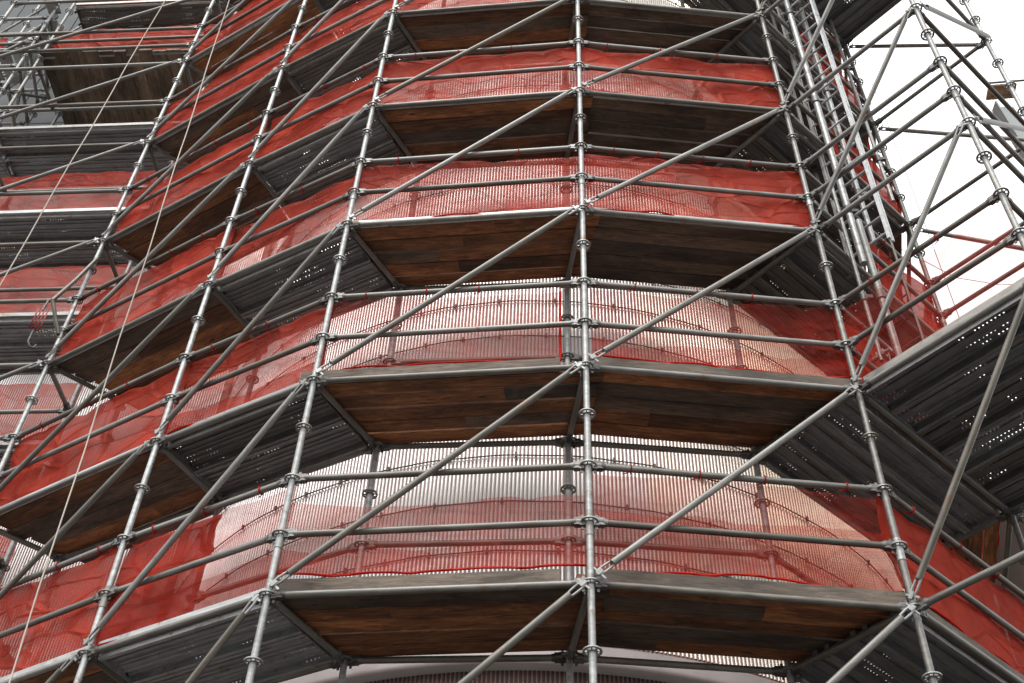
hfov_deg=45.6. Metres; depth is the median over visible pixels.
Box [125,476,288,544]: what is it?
guard rail
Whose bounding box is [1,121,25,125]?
stair tower tube
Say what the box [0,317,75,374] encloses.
steel deck
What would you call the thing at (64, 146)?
wing rail
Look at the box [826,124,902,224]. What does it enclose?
debris net
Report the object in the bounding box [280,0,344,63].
diagonal brace
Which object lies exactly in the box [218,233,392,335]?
steel deck
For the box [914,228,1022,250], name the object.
diagonal brace
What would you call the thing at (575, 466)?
guard rail
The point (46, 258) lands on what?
diagonal brace
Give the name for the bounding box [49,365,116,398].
transom
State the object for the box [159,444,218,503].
transom
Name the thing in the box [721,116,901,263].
steel deck
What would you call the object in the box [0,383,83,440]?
debris net
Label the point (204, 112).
ledger
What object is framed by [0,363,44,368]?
wing rail
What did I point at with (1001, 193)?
scaffold post
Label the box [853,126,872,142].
transom
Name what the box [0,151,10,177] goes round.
steel deck
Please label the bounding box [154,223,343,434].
diagonal brace
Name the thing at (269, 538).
guard rail
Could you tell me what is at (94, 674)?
timber deck
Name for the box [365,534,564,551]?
guard rail
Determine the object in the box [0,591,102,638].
guard rail
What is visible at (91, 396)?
diagonal brace
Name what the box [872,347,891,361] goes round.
clamp
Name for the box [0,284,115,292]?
wing rail
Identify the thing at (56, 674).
diagonal brace
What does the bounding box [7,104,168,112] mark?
wing rail
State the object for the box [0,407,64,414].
wing rail
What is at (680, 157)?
diagonal brace
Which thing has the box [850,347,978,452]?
guard rail
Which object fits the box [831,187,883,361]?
hoist column
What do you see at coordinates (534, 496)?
round wall
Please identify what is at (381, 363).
guard rail
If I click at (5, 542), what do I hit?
debris net
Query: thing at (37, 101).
stair tower tube
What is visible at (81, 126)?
toe board
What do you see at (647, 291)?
ledger
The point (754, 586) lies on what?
toe board
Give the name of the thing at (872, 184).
ladder
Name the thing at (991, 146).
tower rail
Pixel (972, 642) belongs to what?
toe board
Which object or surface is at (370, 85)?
guard rail
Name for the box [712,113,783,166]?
transom
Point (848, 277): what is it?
clamp
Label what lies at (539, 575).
toe board
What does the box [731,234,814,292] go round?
transom
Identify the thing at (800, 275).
steel deck
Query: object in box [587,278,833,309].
guard rail
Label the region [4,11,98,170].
scaffold post
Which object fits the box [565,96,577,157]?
transom
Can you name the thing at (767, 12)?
tower rail
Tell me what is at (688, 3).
ledger
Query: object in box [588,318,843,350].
guard rail
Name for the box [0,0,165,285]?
rope
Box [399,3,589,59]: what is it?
timber deck
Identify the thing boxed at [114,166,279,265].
timber deck
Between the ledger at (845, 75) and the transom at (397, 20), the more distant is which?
the ledger at (845, 75)
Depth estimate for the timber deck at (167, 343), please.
11.96 m
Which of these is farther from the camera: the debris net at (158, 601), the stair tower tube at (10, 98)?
the stair tower tube at (10, 98)
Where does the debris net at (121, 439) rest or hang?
hanging from the guard rail at (155, 372)
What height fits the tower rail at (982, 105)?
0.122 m
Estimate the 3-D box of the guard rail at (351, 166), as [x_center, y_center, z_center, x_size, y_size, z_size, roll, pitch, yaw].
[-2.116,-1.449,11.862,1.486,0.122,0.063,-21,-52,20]
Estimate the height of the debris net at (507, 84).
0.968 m
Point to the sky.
(1003, 20)
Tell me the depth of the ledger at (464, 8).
13.72 m
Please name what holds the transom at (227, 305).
attached to the scaffold post at (142, 487)
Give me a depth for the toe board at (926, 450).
9.76 m
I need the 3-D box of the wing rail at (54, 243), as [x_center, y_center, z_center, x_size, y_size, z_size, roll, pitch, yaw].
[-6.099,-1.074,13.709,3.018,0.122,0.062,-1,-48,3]
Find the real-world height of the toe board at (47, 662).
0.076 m
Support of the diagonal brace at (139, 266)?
attached to the scaffold post at (31, 401)
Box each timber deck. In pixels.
[0,443,222,562]
[19,662,117,682]
[39,48,210,132]
[58,293,252,395]
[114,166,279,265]
[157,70,299,163]
[193,0,322,79]
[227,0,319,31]
[281,588,609,656]
[322,371,604,444]
[350,215,599,286]
[380,96,592,163]
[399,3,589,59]
[576,574,890,661]
[580,216,799,291]
[584,5,752,61]
[584,98,775,166]
[591,372,842,447]
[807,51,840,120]
[826,133,866,233]
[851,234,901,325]
[929,522,999,624]
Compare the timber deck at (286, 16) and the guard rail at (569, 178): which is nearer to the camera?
the guard rail at (569, 178)
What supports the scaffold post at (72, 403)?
on the pavement
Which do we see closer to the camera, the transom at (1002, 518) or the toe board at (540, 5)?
the transom at (1002, 518)
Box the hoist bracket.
[46,257,98,334]
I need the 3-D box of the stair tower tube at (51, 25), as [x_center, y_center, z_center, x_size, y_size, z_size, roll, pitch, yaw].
[-7.351,-4.739,19.536,0.062,0.122,0.953,7,-48,-4]
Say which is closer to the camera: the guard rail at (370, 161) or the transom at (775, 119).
the guard rail at (370, 161)
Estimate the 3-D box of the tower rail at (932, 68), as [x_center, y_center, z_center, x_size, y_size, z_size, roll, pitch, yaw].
[3.245,-2.051,11.105,0.062,0.122,1.489,35,-56,-26]
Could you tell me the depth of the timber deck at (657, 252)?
11.05 m
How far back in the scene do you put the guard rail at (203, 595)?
9.41 m
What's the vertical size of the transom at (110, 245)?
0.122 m
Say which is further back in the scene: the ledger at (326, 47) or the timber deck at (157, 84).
the timber deck at (157, 84)
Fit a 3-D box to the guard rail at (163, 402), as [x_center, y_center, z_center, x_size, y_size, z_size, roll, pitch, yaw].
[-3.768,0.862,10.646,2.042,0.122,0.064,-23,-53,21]
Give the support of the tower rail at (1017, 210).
attached to the scaffold post at (1001, 193)
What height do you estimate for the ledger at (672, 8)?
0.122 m
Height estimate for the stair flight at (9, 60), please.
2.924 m
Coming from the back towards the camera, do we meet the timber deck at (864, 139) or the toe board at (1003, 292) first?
the timber deck at (864, 139)
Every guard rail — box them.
[0,396,168,479]
[0,538,120,590]
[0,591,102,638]
[14,357,181,440]
[63,251,217,333]
[77,221,228,302]
[107,531,276,599]
[116,138,255,217]
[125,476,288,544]
[127,114,264,191]
[158,49,285,123]
[168,28,293,102]
[172,335,319,402]
[186,294,328,361]
[194,0,272,44]
[194,543,358,603]
[202,0,250,28]
[221,190,351,254]
[232,161,357,223]
[260,80,375,140]
[268,57,380,115]
[283,515,585,541]
[290,0,388,49]
[295,459,584,485]
[297,0,354,29]
[325,318,581,342]
[334,278,580,302]
[356,174,578,196]
[363,144,577,165]
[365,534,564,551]
[369,361,386,367]
[380,64,576,84]
[385,40,575,60]
[392,352,563,365]
[570,353,737,367]
[572,535,767,561]
[581,40,770,63]
[581,64,776,88]
[583,144,797,170]
[585,174,805,201]
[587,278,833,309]
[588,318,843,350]
[592,459,881,496]
[594,515,895,553]
[760,0,865,103]
[772,0,858,82]
[774,552,820,584]
[776,62,890,173]
[782,86,899,199]
[803,169,929,285]
[812,200,941,318]
[839,306,894,357]
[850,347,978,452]
[888,491,1023,598]
[903,545,1023,641]
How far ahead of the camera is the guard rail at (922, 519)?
8.87 m
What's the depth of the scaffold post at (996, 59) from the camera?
13.44 m
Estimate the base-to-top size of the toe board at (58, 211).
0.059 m
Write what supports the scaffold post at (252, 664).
on the pavement
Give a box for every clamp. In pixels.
[846,266,863,279]
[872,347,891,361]
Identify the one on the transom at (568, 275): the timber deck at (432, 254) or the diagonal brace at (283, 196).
the timber deck at (432, 254)
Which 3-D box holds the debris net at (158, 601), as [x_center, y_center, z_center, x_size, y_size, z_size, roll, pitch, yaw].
[-2.226,1.566,8.591,1.539,0.973,0.155,-21,-52,20]
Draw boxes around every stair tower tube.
[0,16,48,20]
[0,31,38,33]
[0,63,17,67]
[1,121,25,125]
[6,83,16,126]
[11,88,44,91]
[18,66,29,122]
[28,53,39,103]
[39,36,49,88]
[49,19,53,36]
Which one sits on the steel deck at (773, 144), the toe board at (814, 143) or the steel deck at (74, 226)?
the toe board at (814, 143)
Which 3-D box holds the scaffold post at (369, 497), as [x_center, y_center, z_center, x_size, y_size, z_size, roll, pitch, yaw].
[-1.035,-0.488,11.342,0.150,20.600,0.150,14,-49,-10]
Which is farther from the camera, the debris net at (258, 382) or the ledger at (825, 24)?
the ledger at (825, 24)
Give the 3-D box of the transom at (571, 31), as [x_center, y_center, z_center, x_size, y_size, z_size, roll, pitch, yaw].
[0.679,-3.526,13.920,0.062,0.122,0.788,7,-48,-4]
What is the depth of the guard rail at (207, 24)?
17.19 m
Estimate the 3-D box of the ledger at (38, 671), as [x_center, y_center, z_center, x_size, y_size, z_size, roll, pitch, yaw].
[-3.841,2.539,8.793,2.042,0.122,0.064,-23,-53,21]
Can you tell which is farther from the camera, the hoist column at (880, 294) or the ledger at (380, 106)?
the ledger at (380, 106)
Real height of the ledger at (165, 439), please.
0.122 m
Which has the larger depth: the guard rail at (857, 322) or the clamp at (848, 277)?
the clamp at (848, 277)
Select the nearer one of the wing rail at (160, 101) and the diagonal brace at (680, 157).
the diagonal brace at (680, 157)
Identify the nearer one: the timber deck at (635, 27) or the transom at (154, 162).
the timber deck at (635, 27)
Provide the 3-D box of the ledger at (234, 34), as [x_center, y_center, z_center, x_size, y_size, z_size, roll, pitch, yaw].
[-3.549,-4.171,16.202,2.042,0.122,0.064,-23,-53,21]
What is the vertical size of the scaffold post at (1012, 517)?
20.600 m
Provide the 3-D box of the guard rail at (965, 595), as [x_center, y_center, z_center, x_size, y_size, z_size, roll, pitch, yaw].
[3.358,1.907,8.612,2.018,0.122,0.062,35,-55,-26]
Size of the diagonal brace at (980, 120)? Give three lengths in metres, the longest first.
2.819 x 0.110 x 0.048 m
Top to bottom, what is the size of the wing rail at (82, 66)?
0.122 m
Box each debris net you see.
[0,38,8,47]
[0,170,171,210]
[0,264,132,312]
[0,363,190,506]
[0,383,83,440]
[0,528,17,586]
[0,545,118,677]
[51,24,216,49]
[57,227,235,356]
[78,0,201,6]
[96,486,263,645]
[113,119,269,242]
[155,33,298,137]
[164,303,334,434]
[194,0,288,54]
[219,175,358,278]
[257,64,386,157]
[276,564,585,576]
[288,0,393,62]
[324,285,561,369]
[353,148,578,220]
[377,45,576,103]
[396,0,533,10]
[581,42,780,107]
[584,147,811,226]
[594,464,903,591]
[596,283,850,378]
[800,31,866,113]
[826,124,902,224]
[832,310,986,481]
[867,124,870,158]
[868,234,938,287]
[868,239,940,331]
[875,495,1023,674]
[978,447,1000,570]
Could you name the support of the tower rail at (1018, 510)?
attached to the scaffold post at (1012, 517)
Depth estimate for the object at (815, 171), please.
13.47 m
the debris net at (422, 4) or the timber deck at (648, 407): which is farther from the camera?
the debris net at (422, 4)
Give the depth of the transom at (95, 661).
8.51 m
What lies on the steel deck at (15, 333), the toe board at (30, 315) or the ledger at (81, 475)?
the toe board at (30, 315)
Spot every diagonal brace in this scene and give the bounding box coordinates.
[0,0,190,57]
[0,37,32,54]
[0,58,181,119]
[0,139,144,191]
[0,237,98,276]
[0,283,203,491]
[0,359,42,380]
[0,440,149,599]
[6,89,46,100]
[7,42,30,143]
[45,163,244,358]
[45,652,77,682]
[83,379,308,645]
[102,67,277,236]
[147,0,294,138]
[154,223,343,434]
[184,0,247,57]
[185,594,261,682]
[207,104,369,278]
[248,11,389,158]
[268,361,585,589]
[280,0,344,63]
[314,205,581,375]
[348,87,578,219]
[373,0,568,101]
[393,0,414,8]
[457,578,590,682]
[581,11,763,87]
[584,105,787,205]
[588,225,819,361]
[593,383,861,578]
[756,0,766,11]
[780,0,834,104]
[810,7,914,224]
[826,603,919,682]
[849,43,983,49]
[850,121,967,382]
[878,125,1023,141]
[905,293,1023,600]
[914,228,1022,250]
[920,1,992,40]
[973,114,1023,131]
[1017,513,1023,523]
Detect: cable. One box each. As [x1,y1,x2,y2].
[855,39,958,316]
[902,249,1010,284]
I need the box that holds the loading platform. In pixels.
[986,79,1023,99]
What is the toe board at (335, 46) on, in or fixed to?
on the steel deck at (308, 75)
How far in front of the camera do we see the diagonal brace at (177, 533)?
8.81 m
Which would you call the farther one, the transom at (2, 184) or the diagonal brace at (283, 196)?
the transom at (2, 184)
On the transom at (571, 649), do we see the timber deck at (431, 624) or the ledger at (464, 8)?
the timber deck at (431, 624)
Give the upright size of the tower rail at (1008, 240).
0.122 m
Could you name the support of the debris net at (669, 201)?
hanging from the guard rail at (789, 166)
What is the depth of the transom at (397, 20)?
13.98 m
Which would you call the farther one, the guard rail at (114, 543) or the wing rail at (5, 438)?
the wing rail at (5, 438)
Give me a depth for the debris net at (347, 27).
14.53 m
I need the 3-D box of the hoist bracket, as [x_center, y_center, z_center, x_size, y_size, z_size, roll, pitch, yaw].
[-4.673,-0.540,12.831,0.301,1.245,0.094,29,-53,-22]
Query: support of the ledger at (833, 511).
attached to the scaffold post at (761, 500)
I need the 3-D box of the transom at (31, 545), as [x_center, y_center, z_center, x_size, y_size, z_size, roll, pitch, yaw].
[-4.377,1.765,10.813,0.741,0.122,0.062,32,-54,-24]
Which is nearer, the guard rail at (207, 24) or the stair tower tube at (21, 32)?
the guard rail at (207, 24)
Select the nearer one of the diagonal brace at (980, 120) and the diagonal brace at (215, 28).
the diagonal brace at (980, 120)
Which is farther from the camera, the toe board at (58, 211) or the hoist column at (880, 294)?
the toe board at (58, 211)
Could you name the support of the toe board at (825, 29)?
on the steel deck at (850, 18)
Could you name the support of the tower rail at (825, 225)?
attached to the scaffold post at (931, 674)
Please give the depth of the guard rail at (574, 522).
8.15 m
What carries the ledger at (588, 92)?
attached to the scaffold post at (931, 674)
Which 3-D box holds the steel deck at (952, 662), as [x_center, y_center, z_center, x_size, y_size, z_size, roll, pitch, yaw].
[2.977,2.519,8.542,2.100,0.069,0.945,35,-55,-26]
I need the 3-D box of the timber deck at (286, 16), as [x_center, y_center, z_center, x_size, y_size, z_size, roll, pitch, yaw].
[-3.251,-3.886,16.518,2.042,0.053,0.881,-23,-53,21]
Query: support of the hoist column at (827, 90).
attached to the steel deck at (850, 18)
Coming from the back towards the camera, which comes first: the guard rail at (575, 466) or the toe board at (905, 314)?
the toe board at (905, 314)
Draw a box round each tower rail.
[763,0,783,17]
[788,10,914,111]
[801,61,938,168]
[810,93,951,199]
[818,125,966,232]
[837,193,999,306]
[846,0,901,43]
[848,232,1017,348]
[859,283,1023,392]
[875,40,984,125]
[910,144,1023,226]
[915,550,1023,614]
[919,9,1023,126]
[931,221,1023,284]
[943,262,1023,318]
[944,62,1023,152]
[945,0,986,41]
[958,92,1023,166]
[973,125,1023,183]
[1006,196,1023,220]
[1013,504,1023,515]
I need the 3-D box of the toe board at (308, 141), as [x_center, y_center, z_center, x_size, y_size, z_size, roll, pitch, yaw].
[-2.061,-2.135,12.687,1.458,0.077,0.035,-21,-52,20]
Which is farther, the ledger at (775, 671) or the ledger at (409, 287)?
the ledger at (409, 287)
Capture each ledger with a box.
[0,439,154,513]
[0,651,82,682]
[48,283,206,367]
[60,500,213,561]
[87,589,263,660]
[104,164,246,243]
[149,70,279,144]
[158,378,310,446]
[185,0,296,63]
[210,224,343,288]
[220,445,372,501]
[251,107,369,166]
[261,659,339,682]
[270,576,586,603]
[283,14,390,70]
[316,361,582,386]
[331,288,396,318]
[347,651,565,668]
[350,207,579,229]
[375,89,576,109]
[379,436,564,452]
[395,0,574,16]
[403,279,562,290]
[570,287,725,299]
[571,437,751,460]
[573,650,786,679]
[580,0,759,19]
[582,89,783,114]
[585,206,814,235]
[589,362,854,395]
[595,576,910,616]
[684,0,694,7]
[732,299,834,375]
[759,458,886,551]
[764,18,873,125]
[789,112,909,226]
[793,673,812,682]
[801,0,844,43]
[820,233,934,334]
[843,48,847,78]
[862,392,1011,515]
[871,130,876,164]
[906,230,910,275]
[919,610,1023,682]
[1001,519,1012,589]
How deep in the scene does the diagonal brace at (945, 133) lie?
13.74 m
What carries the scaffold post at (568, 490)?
on the pavement
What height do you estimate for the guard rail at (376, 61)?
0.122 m
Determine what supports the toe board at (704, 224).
attached to the timber deck at (657, 252)
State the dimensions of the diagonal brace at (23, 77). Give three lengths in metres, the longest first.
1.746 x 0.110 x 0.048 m
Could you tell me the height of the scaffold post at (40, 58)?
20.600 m
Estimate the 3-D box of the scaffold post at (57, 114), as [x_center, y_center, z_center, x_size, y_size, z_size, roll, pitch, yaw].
[-7.264,1.485,13.374,0.150,20.600,0.150,13,-49,-9]
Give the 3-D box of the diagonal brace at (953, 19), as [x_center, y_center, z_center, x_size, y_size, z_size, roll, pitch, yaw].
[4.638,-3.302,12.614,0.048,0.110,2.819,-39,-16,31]
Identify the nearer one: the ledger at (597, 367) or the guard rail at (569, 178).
the ledger at (597, 367)
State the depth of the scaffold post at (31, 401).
13.27 m
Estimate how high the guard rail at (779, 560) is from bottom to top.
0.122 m
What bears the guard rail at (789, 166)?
attached to the scaffold post at (592, 647)
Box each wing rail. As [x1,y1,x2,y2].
[0,25,199,36]
[0,40,45,45]
[0,43,190,53]
[0,61,182,71]
[0,99,165,108]
[0,141,146,150]
[0,188,124,195]
[0,239,101,246]
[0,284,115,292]
[0,297,74,303]
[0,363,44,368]
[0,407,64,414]
[0,434,11,442]
[1,186,145,191]
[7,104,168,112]
[15,0,130,5]
[51,35,202,43]
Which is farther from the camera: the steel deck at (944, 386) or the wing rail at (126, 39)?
the wing rail at (126, 39)
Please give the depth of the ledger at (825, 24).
15.92 m
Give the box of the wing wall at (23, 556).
[0,0,303,668]
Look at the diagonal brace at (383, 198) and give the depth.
11.39 m
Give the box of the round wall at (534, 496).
[184,0,905,682]
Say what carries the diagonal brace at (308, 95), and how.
attached to the scaffold post at (142, 487)
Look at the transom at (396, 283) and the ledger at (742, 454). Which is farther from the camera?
the transom at (396, 283)
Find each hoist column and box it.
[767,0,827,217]
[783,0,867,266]
[795,3,854,190]
[796,0,876,244]
[829,19,894,202]
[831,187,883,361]
[855,219,901,356]
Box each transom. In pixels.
[0,175,5,191]
[0,529,58,561]
[0,557,4,568]
[37,70,54,109]
[47,369,70,410]
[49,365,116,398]
[88,656,127,682]
[103,246,119,283]
[105,242,152,269]
[148,147,160,178]
[149,144,187,167]
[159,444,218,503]
[185,66,194,91]
[186,63,213,81]
[211,288,257,337]
[215,0,222,19]
[220,0,240,11]
[251,167,285,206]
[269,600,344,665]
[283,71,302,95]
[312,0,328,20]
[315,384,376,449]
[349,229,400,290]
[374,110,417,163]
[394,17,427,59]
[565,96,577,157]
[565,215,579,280]
[566,372,582,444]
[567,4,575,47]
[567,590,587,661]
[706,19,759,62]
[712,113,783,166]
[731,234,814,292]
[755,394,855,454]
[790,612,911,677]
[826,44,843,58]
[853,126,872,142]
[855,226,907,262]
[945,512,1009,548]
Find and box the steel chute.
[992,101,1023,158]
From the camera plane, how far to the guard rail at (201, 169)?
13.54 m
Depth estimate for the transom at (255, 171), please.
13.00 m
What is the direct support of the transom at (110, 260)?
attached to the scaffold post at (31, 401)
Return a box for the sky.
[791,0,1023,478]
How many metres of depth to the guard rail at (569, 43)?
12.97 m
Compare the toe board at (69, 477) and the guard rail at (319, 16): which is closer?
the toe board at (69, 477)
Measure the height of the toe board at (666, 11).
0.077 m
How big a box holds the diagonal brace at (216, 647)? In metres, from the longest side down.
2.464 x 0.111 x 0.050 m
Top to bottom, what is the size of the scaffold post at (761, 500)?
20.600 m
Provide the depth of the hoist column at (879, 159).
14.30 m
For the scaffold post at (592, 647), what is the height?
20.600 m
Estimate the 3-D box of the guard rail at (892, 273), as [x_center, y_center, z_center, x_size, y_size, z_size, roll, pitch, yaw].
[3.475,-0.777,11.576,2.018,0.122,0.062,35,-55,-26]
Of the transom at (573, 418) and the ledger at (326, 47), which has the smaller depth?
the transom at (573, 418)
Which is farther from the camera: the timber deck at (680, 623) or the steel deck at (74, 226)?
the steel deck at (74, 226)
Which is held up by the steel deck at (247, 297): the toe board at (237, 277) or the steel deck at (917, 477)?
the toe board at (237, 277)
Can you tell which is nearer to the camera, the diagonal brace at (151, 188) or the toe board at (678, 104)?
the toe board at (678, 104)
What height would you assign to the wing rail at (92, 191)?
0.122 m
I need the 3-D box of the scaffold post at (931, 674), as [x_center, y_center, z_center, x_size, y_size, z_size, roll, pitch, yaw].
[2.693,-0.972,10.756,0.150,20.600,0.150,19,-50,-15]
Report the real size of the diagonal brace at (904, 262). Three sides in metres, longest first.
2.466 x 0.110 x 0.048 m
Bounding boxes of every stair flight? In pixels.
[0,6,81,91]
[42,0,60,17]
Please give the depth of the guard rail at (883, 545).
8.11 m
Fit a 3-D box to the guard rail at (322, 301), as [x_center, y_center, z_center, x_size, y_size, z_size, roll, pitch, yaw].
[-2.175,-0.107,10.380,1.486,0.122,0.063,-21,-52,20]
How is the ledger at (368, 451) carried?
attached to the scaffold post at (216, 512)
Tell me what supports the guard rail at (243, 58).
attached to the scaffold post at (142, 487)
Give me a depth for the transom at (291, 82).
14.45 m
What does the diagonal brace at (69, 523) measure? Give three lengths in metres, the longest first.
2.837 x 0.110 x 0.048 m
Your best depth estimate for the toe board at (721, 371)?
9.34 m
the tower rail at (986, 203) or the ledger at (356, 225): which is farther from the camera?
the ledger at (356, 225)
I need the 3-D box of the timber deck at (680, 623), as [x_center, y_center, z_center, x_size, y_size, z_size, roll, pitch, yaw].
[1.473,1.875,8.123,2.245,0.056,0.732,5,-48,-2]
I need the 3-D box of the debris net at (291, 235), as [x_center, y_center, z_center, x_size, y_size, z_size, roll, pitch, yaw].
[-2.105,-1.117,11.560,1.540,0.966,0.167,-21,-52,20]
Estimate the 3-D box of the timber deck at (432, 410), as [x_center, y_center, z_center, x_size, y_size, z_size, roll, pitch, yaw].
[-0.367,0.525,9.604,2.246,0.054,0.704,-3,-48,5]
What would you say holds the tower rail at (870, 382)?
attached to the scaffold post at (931, 674)
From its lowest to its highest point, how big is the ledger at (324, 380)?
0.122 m
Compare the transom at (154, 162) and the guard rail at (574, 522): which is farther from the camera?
the transom at (154, 162)
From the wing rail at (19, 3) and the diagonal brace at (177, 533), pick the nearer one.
the diagonal brace at (177, 533)
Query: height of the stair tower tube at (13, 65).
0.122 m
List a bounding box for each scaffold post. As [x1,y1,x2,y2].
[0,0,18,26]
[0,0,214,482]
[0,3,60,96]
[0,3,75,123]
[0,5,40,64]
[0,11,236,580]
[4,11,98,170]
[51,111,62,124]
[52,40,257,573]
[73,0,306,682]
[180,164,308,654]
[243,0,397,682]
[338,163,421,682]
[560,157,577,682]
[572,0,602,682]
[678,0,794,682]
[752,0,942,682]
[840,39,1023,565]
[909,0,1023,250]
[959,0,1023,116]
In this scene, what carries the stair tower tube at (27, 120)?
attached to the scaffold post at (24, 56)
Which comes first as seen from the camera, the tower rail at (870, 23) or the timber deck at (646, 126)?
the timber deck at (646, 126)
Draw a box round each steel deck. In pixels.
[0,126,189,176]
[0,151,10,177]
[0,212,153,269]
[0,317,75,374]
[0,447,15,483]
[74,1,250,47]
[98,602,333,682]
[167,389,367,499]
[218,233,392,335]
[257,114,411,204]
[288,21,421,98]
[317,0,361,17]
[688,0,837,60]
[707,22,865,153]
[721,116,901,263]
[729,238,939,380]
[754,393,1000,544]
[789,611,1009,682]
[804,0,896,42]
[866,292,1023,510]
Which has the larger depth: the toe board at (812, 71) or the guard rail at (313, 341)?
the toe board at (812, 71)
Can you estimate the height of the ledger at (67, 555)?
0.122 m
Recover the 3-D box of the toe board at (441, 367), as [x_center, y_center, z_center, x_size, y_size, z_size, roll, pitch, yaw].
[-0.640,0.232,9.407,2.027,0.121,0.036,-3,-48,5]
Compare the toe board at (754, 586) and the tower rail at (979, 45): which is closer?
the toe board at (754, 586)
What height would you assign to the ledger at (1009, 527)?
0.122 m
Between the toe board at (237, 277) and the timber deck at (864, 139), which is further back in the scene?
the timber deck at (864, 139)
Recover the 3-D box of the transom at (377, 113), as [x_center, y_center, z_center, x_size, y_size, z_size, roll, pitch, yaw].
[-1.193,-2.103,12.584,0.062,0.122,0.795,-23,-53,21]
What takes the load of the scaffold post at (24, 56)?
on the pavement
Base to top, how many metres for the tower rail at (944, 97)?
0.122 m
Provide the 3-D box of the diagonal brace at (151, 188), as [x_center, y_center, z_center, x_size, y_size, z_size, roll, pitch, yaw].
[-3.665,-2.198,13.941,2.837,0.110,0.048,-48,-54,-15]
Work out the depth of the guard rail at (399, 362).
10.53 m
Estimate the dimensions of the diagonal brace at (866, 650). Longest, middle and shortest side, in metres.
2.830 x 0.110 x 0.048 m
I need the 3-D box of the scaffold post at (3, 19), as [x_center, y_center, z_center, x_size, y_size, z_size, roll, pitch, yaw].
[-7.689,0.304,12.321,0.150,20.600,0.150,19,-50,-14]
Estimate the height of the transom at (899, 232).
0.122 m
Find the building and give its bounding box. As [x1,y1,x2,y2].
[904,508,1023,643]
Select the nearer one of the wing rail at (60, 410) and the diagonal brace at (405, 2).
the wing rail at (60, 410)
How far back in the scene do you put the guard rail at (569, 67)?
12.60 m
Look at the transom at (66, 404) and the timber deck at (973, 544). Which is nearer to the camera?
the timber deck at (973, 544)
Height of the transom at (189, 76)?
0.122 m
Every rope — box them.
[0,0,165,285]
[9,0,229,682]
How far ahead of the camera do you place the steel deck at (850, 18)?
15.85 m
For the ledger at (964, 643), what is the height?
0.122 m
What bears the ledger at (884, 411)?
attached to the scaffold post at (931, 674)
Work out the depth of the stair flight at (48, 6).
19.48 m
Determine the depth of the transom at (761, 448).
9.61 m
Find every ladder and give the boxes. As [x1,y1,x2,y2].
[776,0,894,256]
[797,25,924,349]
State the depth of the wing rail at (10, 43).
18.68 m
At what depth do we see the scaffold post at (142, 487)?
10.47 m
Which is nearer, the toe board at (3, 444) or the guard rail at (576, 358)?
the guard rail at (576, 358)
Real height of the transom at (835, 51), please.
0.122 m
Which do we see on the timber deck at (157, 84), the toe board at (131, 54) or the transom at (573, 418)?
the toe board at (131, 54)
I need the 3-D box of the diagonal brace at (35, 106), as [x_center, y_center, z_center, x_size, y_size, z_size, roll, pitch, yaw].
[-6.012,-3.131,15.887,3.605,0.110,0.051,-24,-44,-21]
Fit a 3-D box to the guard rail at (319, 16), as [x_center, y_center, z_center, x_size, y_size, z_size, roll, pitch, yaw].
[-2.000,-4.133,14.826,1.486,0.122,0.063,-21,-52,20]
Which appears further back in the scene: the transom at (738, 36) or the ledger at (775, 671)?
the transom at (738, 36)
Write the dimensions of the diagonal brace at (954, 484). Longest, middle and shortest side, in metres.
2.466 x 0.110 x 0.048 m
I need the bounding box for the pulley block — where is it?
[27,304,47,348]
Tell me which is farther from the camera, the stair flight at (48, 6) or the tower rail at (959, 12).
the stair flight at (48, 6)
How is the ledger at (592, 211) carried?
attached to the scaffold post at (931, 674)
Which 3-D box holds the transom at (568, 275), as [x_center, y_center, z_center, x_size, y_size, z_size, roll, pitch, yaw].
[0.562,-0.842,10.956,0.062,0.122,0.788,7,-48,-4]
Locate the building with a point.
(1016, 574)
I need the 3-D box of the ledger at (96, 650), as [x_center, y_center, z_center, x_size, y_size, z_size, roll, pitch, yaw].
[-2.263,1.906,8.158,1.486,0.122,0.063,-21,-52,20]
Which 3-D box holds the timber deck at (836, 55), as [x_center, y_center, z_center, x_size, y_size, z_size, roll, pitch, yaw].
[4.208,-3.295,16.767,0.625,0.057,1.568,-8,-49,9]
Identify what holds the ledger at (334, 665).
attached to the scaffold post at (369, 497)
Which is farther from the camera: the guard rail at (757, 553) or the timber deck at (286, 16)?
the timber deck at (286, 16)
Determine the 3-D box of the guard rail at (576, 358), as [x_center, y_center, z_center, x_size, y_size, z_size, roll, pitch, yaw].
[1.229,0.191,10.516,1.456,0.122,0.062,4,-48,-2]
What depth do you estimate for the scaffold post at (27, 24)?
21.25 m
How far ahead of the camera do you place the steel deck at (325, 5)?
15.99 m
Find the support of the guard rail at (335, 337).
attached to the scaffold post at (592, 647)
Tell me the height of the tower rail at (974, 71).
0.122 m
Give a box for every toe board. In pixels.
[0,122,153,130]
[0,207,124,214]
[0,311,79,317]
[0,441,17,446]
[0,444,149,514]
[0,646,85,681]
[43,52,192,58]
[56,292,204,364]
[76,0,219,5]
[99,587,265,645]
[111,171,245,242]
[154,75,277,144]
[168,382,303,441]
[190,0,301,63]
[218,232,342,286]
[257,113,368,165]
[277,569,559,590]
[288,19,389,70]
[299,358,559,382]
[359,207,570,227]
[379,90,572,110]
[399,2,573,17]
[581,3,753,19]
[589,356,851,385]
[593,96,776,114]
[594,567,906,603]
[595,208,804,233]
[759,22,858,116]
[784,117,902,224]
[794,0,835,40]
[822,241,930,335]
[851,381,1001,511]
[863,277,1023,382]
[906,596,1023,682]
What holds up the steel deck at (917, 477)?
attached to the scaffold post at (761, 500)
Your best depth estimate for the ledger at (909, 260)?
13.28 m
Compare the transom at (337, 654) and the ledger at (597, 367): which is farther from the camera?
the ledger at (597, 367)

